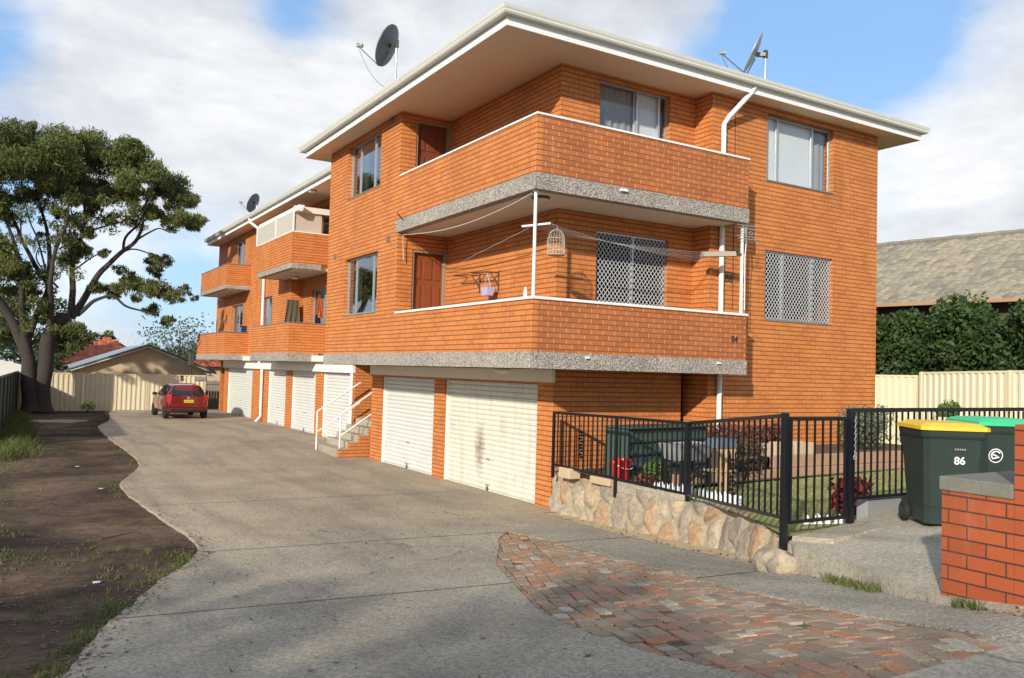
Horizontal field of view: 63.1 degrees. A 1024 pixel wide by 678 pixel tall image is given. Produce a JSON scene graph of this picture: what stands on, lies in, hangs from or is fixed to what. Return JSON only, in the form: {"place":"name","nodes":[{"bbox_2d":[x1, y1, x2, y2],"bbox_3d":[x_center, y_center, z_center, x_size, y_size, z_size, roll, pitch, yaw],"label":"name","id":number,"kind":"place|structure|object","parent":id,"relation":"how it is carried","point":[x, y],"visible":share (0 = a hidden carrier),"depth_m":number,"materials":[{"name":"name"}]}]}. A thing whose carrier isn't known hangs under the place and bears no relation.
{"place":"outdoors","nodes":[
{"label":"outdoors","id":0,"kind":"place"},
{"bbox_2d":[0,368,218,677],"bbox_3d":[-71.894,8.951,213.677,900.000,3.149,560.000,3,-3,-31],"label":"ground","id":1,"kind":"structure","parent":0,"point":[126,515],"depth_m":11.02,"materials":[{"name":"soil"}]},
{"bbox_2d":[0,371,18,427],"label":"metal fence","id":2,"kind":"object","parent":1,"relation":"on","point":[8,392],"visible":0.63,"depth_m":27.46,"materials":[{"name":"metal"}]},
{"bbox_2d":[0,359,20,375],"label":"white shed","id":3,"kind":"structure","parent":1,"relation":"on","point":[7,367],"depth_m":36.84,"materials":[{"name":"silver metal"}]},
{"bbox_2d":[0,408,48,460],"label":"weeds","id":4,"kind":"object","parent":1,"relation":"on","point":[15,432],"visible":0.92,"depth_m":21.18,"materials":[{"name":"green plant"}]},
{"bbox_2d":[0,284,67,363],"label":"background tree","id":5,"kind":"object","parent":1,"relation":"on","point":[63,304],"visible":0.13,"depth_m":49.51,"materials":[{"name":"green plant"}]},
{"bbox_2d":[29,419,88,422],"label":"old slab","id":6,"kind":"structure","parent":1,"relation":"on","point":[59,421],"depth_m":29.03,"materials":[{"name":"concrete"}]},
{"bbox_2d":[34,319,105,364],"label":"background tree","id":7,"kind":"object","parent":1,"relation":"on","point":[59,357],"visible":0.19,"depth_m":58.55,"materials":[{"name":"green plant"}]},
{"bbox_2d":[80,400,95,412],"bbox_3d":[-17.494,2.784,34.403,0.596,0.551,0.574,3,-3,-31],"label":"sapling","id":8,"kind":"object","parent":1,"relation":"on","point":[88,404],"visible":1,"depth_m":34.42,"materials":[{"name":"green plant"}]},
{"bbox_2d":[59,337,130,372],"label":"tiled house","id":9,"kind":"structure","parent":1,"relation":"on","point":[101,345],"depth_m":55.24,"materials":[{"name":"red tile"}]},
{"bbox_2d":[0,341,195,371],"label":"treeline","id":10,"kind":"object","parent":1,"relation":"on","point":[12,354],"visible":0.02,"depth_m":158.63,"materials":[{"name":"green plant"}]},
{"bbox_2d":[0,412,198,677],"bbox_3d":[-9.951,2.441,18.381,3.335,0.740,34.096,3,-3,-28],"label":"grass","id":11,"kind":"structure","parent":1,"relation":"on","point":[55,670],"depth_m":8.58,"materials":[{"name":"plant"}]},
{"bbox_2d":[0,116,210,412],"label":"gum tree","id":12,"kind":"object","parent":1,"relation":"on","point":[60,159],"visible":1,"depth_m":33.44,"materials":[{"name":"green plant"}]},
{"bbox_2d":[17,372,205,410],"bbox_3d":[-17.233,2.365,36.277,7.430,1.740,0.125,3,-3,-31],"label":"metal fence","id":13,"kind":"object","parent":1,"relation":"on","point":[107,392],"visible":0.68,"depth_m":36.13,"materials":[{"name":"beige"}]},
{"bbox_2d":[104,330,118,341],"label":"background tree","id":14,"kind":"object","parent":1,"relation":"on","point":[108,333],"visible":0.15,"depth_m":64.97,"materials":[{"name":"green plant"}]},
{"bbox_2d":[61,344,216,391],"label":"garage","id":15,"kind":"structure","parent":1,"relation":"on","point":[146,359],"depth_m":39.74,"materials":[{"name":"beige metal"}]},
{"bbox_2d":[132,313,213,364],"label":"background tree","id":16,"kind":"object","parent":1,"relation":"on","point":[179,353],"visible":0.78,"depth_m":53.51,"materials":[{"name":"leaf"},{"name":"bark"}]},
{"bbox_2d":[176,340,198,362],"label":"background tree","id":17,"kind":"object","parent":1,"relation":"on","point":[192,350],"visible":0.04,"depth_m":57.56,"materials":[{"name":"green plant"}]},
{"bbox_2d":[188,353,194,374],"bbox_3d":[-14.861,2.015,38.541,0.240,2.750,0.150,3,-3,-31],"label":"sign post","id":18,"kind":"object","parent":1,"relation":"on","point":[191,360],"visible":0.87,"depth_m":38.53,"materials":[{"name":"grey"}]},
{"bbox_2d":[194,359,220,397],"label":"tiled house","id":19,"kind":"structure","parent":1,"relation":"on","point":[214,365],"depth_m":54.25,"materials":[{"name":"red tile"}]},
{"bbox_2d":[203,380,219,408],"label":"timber gate","id":20,"kind":"structure","parent":1,"relation":"on","point":[213,392],"depth_m":39.55,"materials":[{"name":"brown wood"}]},
{"bbox_2d":[0,413,1023,677],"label":"leaf litter","id":21,"kind":"object","parent":1,"relation":"on","point":[162,591],"visible":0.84,"depth_m":7.84,"materials":[{"name":"plant"}]},
{"bbox_2d":[196,2,929,508],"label":"apartment building","id":22,"kind":"structure","parent":1,"relation":"on","point":[412,352],"depth_m":16.33,"materials":[{"name":"brick"}]},
{"bbox_2d":[233,305,242,331],"bbox_3d":[-11.624,-0.789,35.569,0.050,1.300,2.000,3,-3,-31],"label":"window","id":23,"kind":"structure","parent":22,"relation":"in","point":[239,306],"depth_m":35.85,"materials":[{"name":"silver metal"}]},
{"bbox_2d":[227,368,252,417],"bbox_3d":[-11.337,2.217,34.917,0.110,2.000,4.300,3,-3,-31],"label":"garage door","id":24,"kind":"structure","parent":22,"relation":"in","point":[240,379],"depth_m":34.98,"materials":[{"name":"white paint"}]},
{"bbox_2d":[239,193,259,211],"bbox_3d":[-10.635,-5.285,33.903,0.768,1.267,0.744,3,-3,-31],"label":"satellite dish","id":25,"kind":"object","parent":22,"relation":"on","point":[252,203],"visible":0.94,"depth_m":33.80,"materials":[{"name":"grey"}]},
{"bbox_2d":[264,297,271,324],"bbox_3d":[-9.227,-1.005,31.647,0.050,1.160,1.600,3,-3,-31],"label":"window","id":26,"kind":"structure","parent":22,"relation":"in","point":[268,301],"depth_m":31.78,"materials":[{"name":"silver metal"}]},
{"bbox_2d":[267,369,285,425],"bbox_3d":[-8.435,2.113,30.157,0.110,2.000,2.350,3,-3,-31],"label":"garage door","id":27,"kind":"structure","parent":22,"relation":"in","point":[277,378],"depth_m":30.31,"materials":[{"name":"white paint"}]},
{"bbox_2d":[285,299,299,321],"bbox_3d":[-7.519,-0.922,28.574,0.550,0.850,0.066,3,-3,-37],"label":"towel","id":28,"kind":"object","parent":22,"relation":"hanging from","point":[292,312],"visible":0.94,"depth_m":28.57,"materials":[{"name":"brown fabric"}]},
{"bbox_2d":[291,370,315,433],"bbox_3d":[-6.809,2.054,27.490,0.110,2.000,2.600,3,-3,-31],"label":"garage door","id":29,"kind":"structure","parent":22,"relation":"in","point":[304,382],"depth_m":27.59,"materials":[{"name":"white paint"}]},
{"bbox_2d":[317,298,322,317],"bbox_3d":[-6.086,-0.979,26.464,0.066,0.620,0.260,0,-3,28],"label":"towel","id":30,"kind":"object","parent":22,"relation":"hanging from","point":[320,308],"visible":1,"depth_m":26.46,"materials":[{"name":"orange fabric"}]},
{"bbox_2d":[313,288,326,323],"bbox_3d":[-6.095,-0.590,27.339,0.160,2.170,2.200,3,-3,-31],"label":"window","id":31,"kind":"structure","parent":22,"relation":"in","point":[322,293],"depth_m":27.81,"materials":[{"name":"silver metal"}]},
{"bbox_2d":[322,372,349,436],"bbox_3d":[-5.131,1.994,24.736,0.110,2.000,2.550,3,-3,-31],"label":"garage door","id":32,"kind":"structure","parent":22,"relation":"in","point":[335,383],"depth_m":24.98,"materials":[{"name":"white paint"}]},
{"bbox_2d":[343,252,377,316],"bbox_3d":[-3.443,-1.234,19.194,0.152,1.370,2.050,3,-3,-31],"label":"window","id":33,"kind":"structure","parent":22,"relation":"in","point":[362,271],"depth_m":19.32,"materials":[{"name":"glass"}]},
{"bbox_2d":[347,132,381,200],"bbox_3d":[-3.369,-3.993,19.306,0.152,1.275,2.040,3,-3,-31],"label":"window","id":34,"kind":"structure","parent":22,"relation":"in","point":[366,159],"depth_m":19.44,"materials":[{"name":"glass"}]},
{"bbox_2d":[356,24,398,86],"bbox_3d":[-2.712,-5.764,17.339,0.841,1.516,0.814,3,-3,-31],"label":"satellite dish","id":35,"kind":"object","parent":22,"relation":"on","point":[387,46],"visible":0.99,"depth_m":17.20,"materials":[{"name":"grey"}]},
{"bbox_2d":[381,376,434,474],"bbox_3d":[-2.407,1.973,19.550,0.110,2.150,2.960,3,-3,-31],"label":"garage door","id":36,"kind":"structure","parent":22,"relation":"in","point":[408,402],"depth_m":19.54,"materials":[{"name":"white paint"}]},
{"bbox_2d":[411,249,446,309],"bbox_3d":[-1.823,-0.776,17.823,0.810,2.200,0.140,3,-3,-31],"label":"door","id":37,"kind":"structure","parent":22,"relation":"in","point":[428,290],"depth_m":17.86,"materials":[{"name":"brown"}]},
{"bbox_2d":[416,120,450,166],"bbox_3d":[-1.746,-3.543,17.931,0.810,2.180,0.140,3,-3,-31],"label":"door","id":38,"kind":"structure","parent":22,"relation":"in","point":[432,139],"depth_m":17.95,"materials":[{"name":"brown"}]},
{"bbox_2d":[453,274,480,292],"bbox_3d":[-0.924,-1.113,16.892,0.288,0.390,0.641,3,-3,-31],"label":"rack","id":39,"kind":"object","parent":22,"relation":"attached to","point":[464,275],"visible":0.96,"depth_m":16.68,"materials":[{"name":"grey"}]},
{"bbox_2d":[471,271,499,290],"bbox_3d":[-0.534,-1.117,16.251,0.288,0.390,0.641,3,-3,-31],"label":"rack","id":40,"kind":"object","parent":22,"relation":"attached to","point":[498,272],"visible":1,"depth_m":16.04,"materials":[{"name":"grey"}]},
{"bbox_2d":[481,273,494,295],"bbox_3d":[-0.462,-1.048,15.994,0.170,0.437,0.270,3,-3,-31],"label":"basket","id":41,"kind":"object","parent":40,"relation":"hanging from","point":[487,291],"visible":1,"depth_m":15.91,"materials":[{"name":"purple plastic"}]},
{"bbox_2d":[444,379,537,503],"bbox_3d":[-0.430,1.902,16.306,0.110,2.150,3.640,3,-3,-31],"label":"garage door","id":42,"kind":"structure","parent":22,"relation":"in","point":[491,426],"depth_m":16.17,"materials":[{"name":"paint"}]},
{"bbox_2d":[403,190,704,295],"bbox_3d":[0.561,-1.366,16.076,3.947,1.665,5.163,3,-3,-31],"label":"clothesline","id":43,"kind":"object","parent":22,"relation":"on","point":[535,225],"visible":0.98,"depth_m":13.11,"materials":[{"name":"white paint"}]},
{"bbox_2d":[547,224,564,256],"bbox_3d":[0.707,-1.589,13.409,0.299,0.491,0.292,3,-3,-31],"label":"birdcage","id":44,"kind":"object","parent":43,"relation":"hanging from","point":[556,254],"visible":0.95,"depth_m":13.38,"materials":[{"name":"silver metal"}]},
{"bbox_2d":[595,231,665,306],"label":"window","id":45,"kind":"structure","parent":22,"relation":"in","point":[614,262],"depth_m":15.73,"materials":[{"name":"silver metal"}]},
{"bbox_2d":[600,81,667,139],"bbox_3d":[2.199,-3.972,15.530,1.670,1.370,0.158,3,-3,-31],"label":"window","id":46,"kind":"structure","parent":22,"relation":"in","point":[622,108],"depth_m":15.57,"materials":[{"name":"glass"}]},
{"bbox_2d":[719,32,767,78],"bbox_3d":[4.766,-5.487,16.897,0.825,1.406,0.797,3,-3,-31],"label":"satellite dish","id":47,"kind":"object","parent":22,"relation":"on","point":[756,53],"visible":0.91,"depth_m":16.83,"materials":[{"name":"grey"}]},
{"bbox_2d":[737,224,756,312],"bbox_3d":[4.275,-1.292,15.345,0.520,1.662,0.118,3,-3,-31],"label":"aerial pole","id":48,"kind":"object","parent":22,"relation":"on","point":[742,238],"visible":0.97,"depth_m":15.33,"materials":[{"name":"metal"}]},
{"bbox_2d":[700,251,741,256],"bbox_3d":[3.834,-1.554,15.222,0.807,0.157,0.151,2,-2,-16],"label":"airer box","id":49,"kind":"object","parent":48,"relation":"attached to","point":[721,254],"visible":1,"depth_m":15.17,"materials":[{"name":"beige"}]},
{"bbox_2d":[764,251,831,325],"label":"window","id":50,"kind":"structure","parent":22,"relation":"in","point":[777,306],"depth_m":17.23,"materials":[{"name":"silver metal"}]},
{"bbox_2d":[767,116,833,193],"bbox_3d":[5.852,-3.756,17.142,2.020,1.390,0.260,3,-3,-31],"label":"window","id":51,"kind":"structure","parent":22,"relation":"in","point":[795,151],"depth_m":17.21,"materials":[{"name":"silver metal"}]},
{"bbox_2d":[548,470,791,563],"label":"stone wall","id":52,"kind":"structure","parent":1,"relation":"on","point":[739,533],"depth_m":11.65,"materials":[{"name":"stone"}]},
{"bbox_2d":[559,467,579,478],"bbox_3d":[0.944,2.199,13.705,0.220,0.170,0.340,3,-3,-27],"label":"sandstone block","id":53,"kind":"object","parent":52,"relation":"on","point":[567,473],"depth_m":13.58,"materials":[{"name":"stone"}]},
{"bbox_2d":[590,475,618,486],"bbox_3d":[1.445,2.223,13.073,0.213,0.120,0.504,3,-3,-31],"label":"sandstone block","id":54,"kind":"object","parent":52,"relation":"on","point":[600,480],"depth_m":12.98,"materials":[{"name":"stone"}]},
{"bbox_2d":[612,481,653,495],"bbox_3d":[1.825,2.256,12.484,0.060,0.170,0.950,3,-3,-33],"label":"sandstone block","id":55,"kind":"object","parent":52,"relation":"on","point":[626,488],"visible":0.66,"depth_m":12.53,"materials":[{"name":"stone"}]},
{"bbox_2d":[653,489,684,501],"bbox_3d":[2.224,2.245,11.790,0.060,0.160,0.620,3,-3,-34],"label":"sandstone block","id":56,"kind":"object","parent":52,"relation":"on","point":[664,495],"visible":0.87,"depth_m":11.78,"materials":[{"name":"stone"}]},
{"bbox_2d":[551,411,789,550],"bbox_3d":[2.100,1.614,11.351,0.854,1.540,5.991,2,-2,-20],"label":"metal fence","id":57,"kind":"object","parent":52,"relation":"on","point":[782,516],"visible":0.91,"depth_m":10.98,"materials":[{"name":"black metal"}]},
{"bbox_2d":[577,423,584,459],"bbox_3d":[1.115,1.659,13.470,0.138,0.600,0.102,3,-3,-31],"label":"wind ornament","id":58,"kind":"object","parent":57,"relation":"hanging from","point":[581,441],"visible":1,"depth_m":13.45,"materials":[{"name":"black metal"}]},
{"bbox_2d":[727,459,736,494],"bbox_3d":[2.631,1.594,9.944,0.138,0.600,0.102,3,-3,-31],"label":"wind ornament","id":59,"kind":"object","parent":57,"relation":"hanging from","point":[730,476],"visible":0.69,"depth_m":9.92,"materials":[{"name":"black metal"}]},
{"bbox_2d":[788,417,848,523],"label":"metal gate","id":60,"kind":"structure","parent":57,"relation":"attached to","point":[845,481],"depth_m":8.75,"materials":[{"name":"metal"}]},
{"bbox_2d":[580,468,904,487],"bbox_3d":[5.933,2.418,16.156,10.880,0.116,2.500,3,-3,-31],"label":"garden bed","id":61,"kind":"object","parent":1,"relation":"on","point":[583,474],"visible":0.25,"depth_m":13.98,"materials":[{"name":"soil"}]},
{"bbox_2d":[612,458,632,479],"bbox_3d":[1.739,2.088,13.237,0.362,0.360,0.380,3,-3,-31],"label":"bucket","id":62,"kind":"object","parent":61,"relation":"on","point":[626,467],"visible":0.44,"depth_m":13.12,"materials":[{"name":"red plastic"}]},
{"bbox_2d":[634,472,657,484],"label":"red plant","id":63,"kind":"object","parent":61,"relation":"on","point":[644,478],"visible":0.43,"depth_m":12.70,"materials":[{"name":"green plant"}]},
{"bbox_2d":[643,458,669,481],"bbox_3d":[2.243,2.077,12.986,0.452,0.476,0.467,2,-2,2],"label":"garden bush","id":64,"kind":"object","parent":61,"relation":"on","point":[654,469],"visible":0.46,"depth_m":12.88,"materials":[{"name":"green plant"}]},
{"bbox_2d":[604,423,712,477],"bbox_3d":[2.547,1.960,14.375,2.180,0.950,0.600,4,-3,-40],"label":"water tank","id":65,"kind":"object","parent":61,"relation":"on","point":[645,443],"visible":0.45,"depth_m":13.86,"materials":[{"name":"plastic"}]},
{"bbox_2d":[658,441,712,486],"bbox_3d":[2.711,1.947,12.902,0.880,0.670,0.501,3,-3,-39],"label":"trough","id":66,"kind":"object","parent":61,"relation":"on","point":[669,456],"visible":0.43,"depth_m":12.77,"materials":[{"name":"grey plastic"}]},
{"bbox_2d":[672,469,774,485],"bbox_3d":[3.428,2.232,13.414,2.180,0.180,0.140,3,-3,-31],"label":"sleeper","id":67,"kind":"object","parent":61,"relation":"on","point":[740,475],"visible":0.46,"depth_m":13.43,"materials":[{"name":"wood"}]},
{"bbox_2d":[717,432,764,479],"bbox_3d":[3.716,1.925,13.535,0.802,0.789,1.007,1,-2,13],"label":"brown shrub","id":68,"kind":"object","parent":61,"relation":"on","point":[751,453],"visible":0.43,"depth_m":13.40,"materials":[{"name":"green plant"}]},
{"bbox_2d":[773,461,903,480],"bbox_3d":[6.732,2.393,15.402,5.500,0.200,0.140,3,-3,-31],"label":"sleeper","id":69,"kind":"object","parent":61,"relation":"on","point":[810,470],"visible":0.14,"depth_m":14.65,"materials":[{"name":"wood"}]},
{"bbox_2d":[767,450,903,467],"bbox_3d":[6.697,2.193,15.478,5.500,0.197,0.140,3,-3,-31],"label":"sleeper","id":70,"kind":"object","parent":69,"relation":"on","point":[818,459],"visible":0.48,"depth_m":14.82,"materials":[{"name":"wood"}]},
{"bbox_2d":[508,525,1023,644],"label":"concrete strip","id":71,"kind":"object","parent":1,"relation":"on","point":[1006,628],"visible":0.69,"depth_m":7.39,"materials":[{"name":"grey concrete"}]},
{"bbox_2d":[818,570,880,592],"bbox_3d":[2.904,2.079,7.159,0.187,0.208,0.919,2,-2,-5],"label":"weed tuft","id":72,"kind":"object","parent":71,"relation":"on","point":[844,581],"visible":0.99,"depth_m":7.13,"materials":[{"name":"green plant"}]},
{"bbox_2d":[754,547,797,573],"bbox_3d":[2.697,2.292,8.470,0.342,0.347,0.574,3,-3,-31],"label":"rock","id":73,"kind":"object","parent":1,"relation":"on","point":[773,560],"visible":0.59,"depth_m":8.33,"materials":[{"name":"stone"}]},
{"bbox_2d":[546,512,1023,615],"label":"sand verge","id":74,"kind":"structure","parent":1,"relation":"on","point":[670,542],"depth_m":11.28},
{"bbox_2d":[789,509,1021,609],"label":"entrance slab","id":75,"kind":"structure","parent":1,"relation":"on","point":[897,555],"depth_m":7.50,"materials":[{"name":"concrete"}]},
{"bbox_2d":[792,524,886,543],"bbox_3d":[4.249,1.978,9.101,2.920,0.339,0.490,3,-3,-31],"label":"gate step","id":76,"kind":"object","parent":75,"relation":"on","point":[835,534],"visible":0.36,"depth_m":8.46,"materials":[{"name":"concrete"}]},
{"bbox_2d":[845,407,1023,523],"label":"metal fence","id":77,"kind":"object","parent":75,"relation":"on","point":[852,497],"visible":0.56,"depth_m":9.28,"materials":[{"name":"metal"}]},
{"bbox_2d":[897,419,990,523],"bbox_3d":[4.360,1.368,8.498,0.650,1.055,0.871,1,-2,7],"label":"wheelie bin","id":78,"kind":"object","parent":75,"relation":"on","point":[934,451],"visible":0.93,"depth_m":8.17,"materials":[{"name":"green plastic"}]},
{"bbox_2d":[949,592,986,610],"bbox_3d":[3.052,1.773,5.627,0.196,0.114,0.311,2,-2,-1],"label":"weed tuft","id":79,"kind":"object","parent":75,"relation":"on","point":[972,606],"visible":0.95,"depth_m":5.64,"materials":[{"name":"green plant"}]},
{"bbox_2d":[945,416,1023,472],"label":"wheelie bin","id":80,"kind":"object","parent":75,"relation":"on","point":[999,450],"visible":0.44,"depth_m":8.52,"materials":[{"name":"green plastic"}]},
{"bbox_2d":[891,642,1023,677],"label":"footpath","id":81,"kind":"structure","parent":1,"relation":"on","point":[1006,662],"depth_m":4.06,"materials":[{"name":"concrete"}]},
{"bbox_2d":[939,424,1023,604],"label":"brick wall","id":82,"kind":"structure","parent":1,"relation":"on","point":[982,557],"depth_m":5.78,"materials":[{"name":"brick"}]},
{"bbox_2d":[98,409,552,542],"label":"driveway","id":83,"kind":"structure","parent":0,"point":[285,467],"depth_m":16.34,"materials":[{"name":"concrete"}]},
{"bbox_2d":[151,383,207,417],"bbox_3d":[-13.222,2.368,33.112,1.836,1.413,3.452,3,-3,-33],"label":"parked car","id":84,"kind":"object","parent":83,"relation":"on","point":[188,398],"visible":1,"depth_m":31.86,"materials":[{"name":"red"}]},
{"bbox_2d":[192,513,584,558],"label":"driveway","id":85,"kind":"structure","parent":0,"point":[245,545],"depth_m":11.62,"materials":[{"name":"concrete"}]},
{"bbox_2d":[62,531,761,677],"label":"driveway","id":86,"kind":"structure","parent":0,"point":[370,641],"depth_m":6.40,"materials":[{"name":"concrete"}]},
{"bbox_2d":[115,582,512,618],"bbox_3d":[-1.668,2.379,7.622,3.610,0.059,0.019,2,-2,-22],"label":"driveway joint","id":87,"kind":"object","parent":86,"relation":"on","point":[306,601],"visible":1,"depth_m":7.54,"materials":[{"name":"black"}]},
{"bbox_2d":[0,0,1023,365],"label":"sky","id":88,"kind":"structure","parent":0,"point":[227,93],"materials":[{"name":"blue"}]},
{"bbox_2d":[496,532,1009,677],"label":"brick paving","id":89,"kind":"structure","parent":0,"point":[880,648],"depth_m":5.73,"materials":[{"name":"brown brick"}]},
{"bbox_2d":[497,534,978,671],"bbox_3d":[0.929,2.201,7.982,1.940,0.936,8.109,2,-2,-12],"label":"moss","id":90,"kind":"object","parent":89,"relation":"on","point":[855,666],"visible":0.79,"depth_m":5.96,"materials":[{"name":"green plant"}]},
{"bbox_2d":[641,468,905,535],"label":"front lawn","id":91,"kind":"structure","parent":0,"point":[772,523],"depth_m":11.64,"materials":[{"name":"plant"}]},
{"bbox_2d":[654,481,693,498],"bbox_3d":[2.349,2.171,12.102,0.024,0.180,0.803,3,-3,-36],"label":"picket edging","id":92,"kind":"object","parent":91,"relation":"on","point":[673,488],"visible":0.29,"depth_m":12.11,"materials":[{"name":"white"}]},
{"bbox_2d":[698,488,740,505],"bbox_3d":[2.809,2.144,11.300,0.024,0.196,0.958,3,-2,-24],"label":"picket edging","id":93,"kind":"object","parent":91,"relation":"on","point":[720,497],"visible":0.46,"depth_m":11.27,"materials":[{"name":"white"}]},
{"bbox_2d":[703,437,736,493],"bbox_3d":[3.072,1.869,12.316,0.408,0.800,0.300,3,-3,-31],"label":"bird table","id":94,"kind":"object","parent":91,"relation":"on","point":[721,450],"visible":0.55,"depth_m":12.20,"materials":[{"name":"wood"}]},
{"bbox_2d":[802,513,844,523],"bbox_3d":[3.557,2.051,9.386,0.584,0.193,0.024,2,-2,0],"label":"picket edging","id":95,"kind":"object","parent":91,"relation":"on","point":[838,521],"visible":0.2,"depth_m":9.37,"materials":[{"name":"white"}]},
{"bbox_2d":[827,476,874,515],"bbox_3d":[3.933,1.885,9.679,0.606,0.619,0.579,3,-3,-31],"label":"coleus","id":96,"kind":"object","parent":91,"relation":"on","point":[833,497],"visible":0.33,"depth_m":9.63,"materials":[{"name":"red plant"}]},
{"bbox_2d":[856,496,907,519],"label":"plinth","id":97,"kind":"structure","parent":91,"relation":"on","point":[868,507],"depth_m":9.31,"materials":[{"name":"grey concrete"}]},
{"bbox_2d":[769,441,780,454],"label":"edging block","id":98,"kind":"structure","parent":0,"point":[774,447],"depth_m":14.27,"materials":[{"name":"concrete"}]},
{"bbox_2d":[793,441,803,454],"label":"edging block","id":99,"kind":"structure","parent":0,"point":[801,447],"depth_m":14.58,"materials":[{"name":"concrete"}]},
{"bbox_2d":[711,443,900,482],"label":"raised bed soil","id":100,"kind":"structure","parent":0,"point":[826,448],"depth_m":16.02,"materials":[{"name":"soil"}]},
{"bbox_2d":[708,421,780,442],"bbox_3d":[4.382,1.770,15.474,2.197,0.478,0.582,3,-3,-31],"label":"red hedge","id":101,"kind":"object","parent":100,"relation":"on","point":[757,431],"visible":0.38,"depth_m":15.46,"materials":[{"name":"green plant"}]},
{"bbox_2d":[836,402,894,448],"bbox_3d":[6.808,1.697,16.241,1.288,0.971,1.067,3,-3,-31],"label":"grey shrub","id":102,"kind":"object","parent":100,"relation":"on","point":[867,427],"visible":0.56,"depth_m":16.05,"materials":[{"name":"green plant"}]},
{"bbox_2d":[804,442,813,453],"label":"edging block","id":103,"kind":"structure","parent":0,"point":[810,447],"depth_m":14.72,"materials":[{"name":"concrete"}]},
{"label":"side yard","id":104,"kind":"structure","parent":0,"visible":0},
{"bbox_2d":[875,375,918,444],"bbox_3d":[5.151,1.936,27.784,0.090,1.790,17.910,3,-3,-31],"label":"metal fence","id":105,"kind":"object","parent":104,"relation":"on","point":[896,391],"visible":0.06,"depth_m":20.59,"materials":[{"name":"metal"}]},
{"bbox_2d":[875,289,1023,413],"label":"hedge","id":106,"kind":"object","parent":104,"relation":"on","point":[960,320],"visible":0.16,"depth_m":20.26,"materials":[{"name":"green plant"}]},
{"bbox_2d":[919,370,1023,419],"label":"metal fence","id":107,"kind":"object","parent":104,"relation":"on","point":[979,389],"visible":0.52,"depth_m":18.42,"materials":[{"name":"metal"}]},
{"label":"neighbour ground","id":108,"kind":"structure","parent":0,"visible":0},
{"bbox_2d":[876,228,1023,419],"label":"neighbour house","id":109,"kind":"structure","parent":108,"relation":"on","point":[923,275],"depth_m":28.52,"materials":[{"name":"grey tile"}]},
{"bbox_3d":[9.777,2.135,18.798,0.540,0.750,0.526,3,-3,-31],"label":"planter","id":110,"kind":"object","parent":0,"visible":0},
{"bbox_2d":[937,399,960,416],"bbox_3d":[9.819,1.572,18.762,0.534,0.442,0.551,0,-3,36],"label":"bush","id":111,"kind":"object","parent":110,"relation":"in","point":[953,405],"visible":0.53,"depth_m":18.68,"materials":[{"name":"green plant"}]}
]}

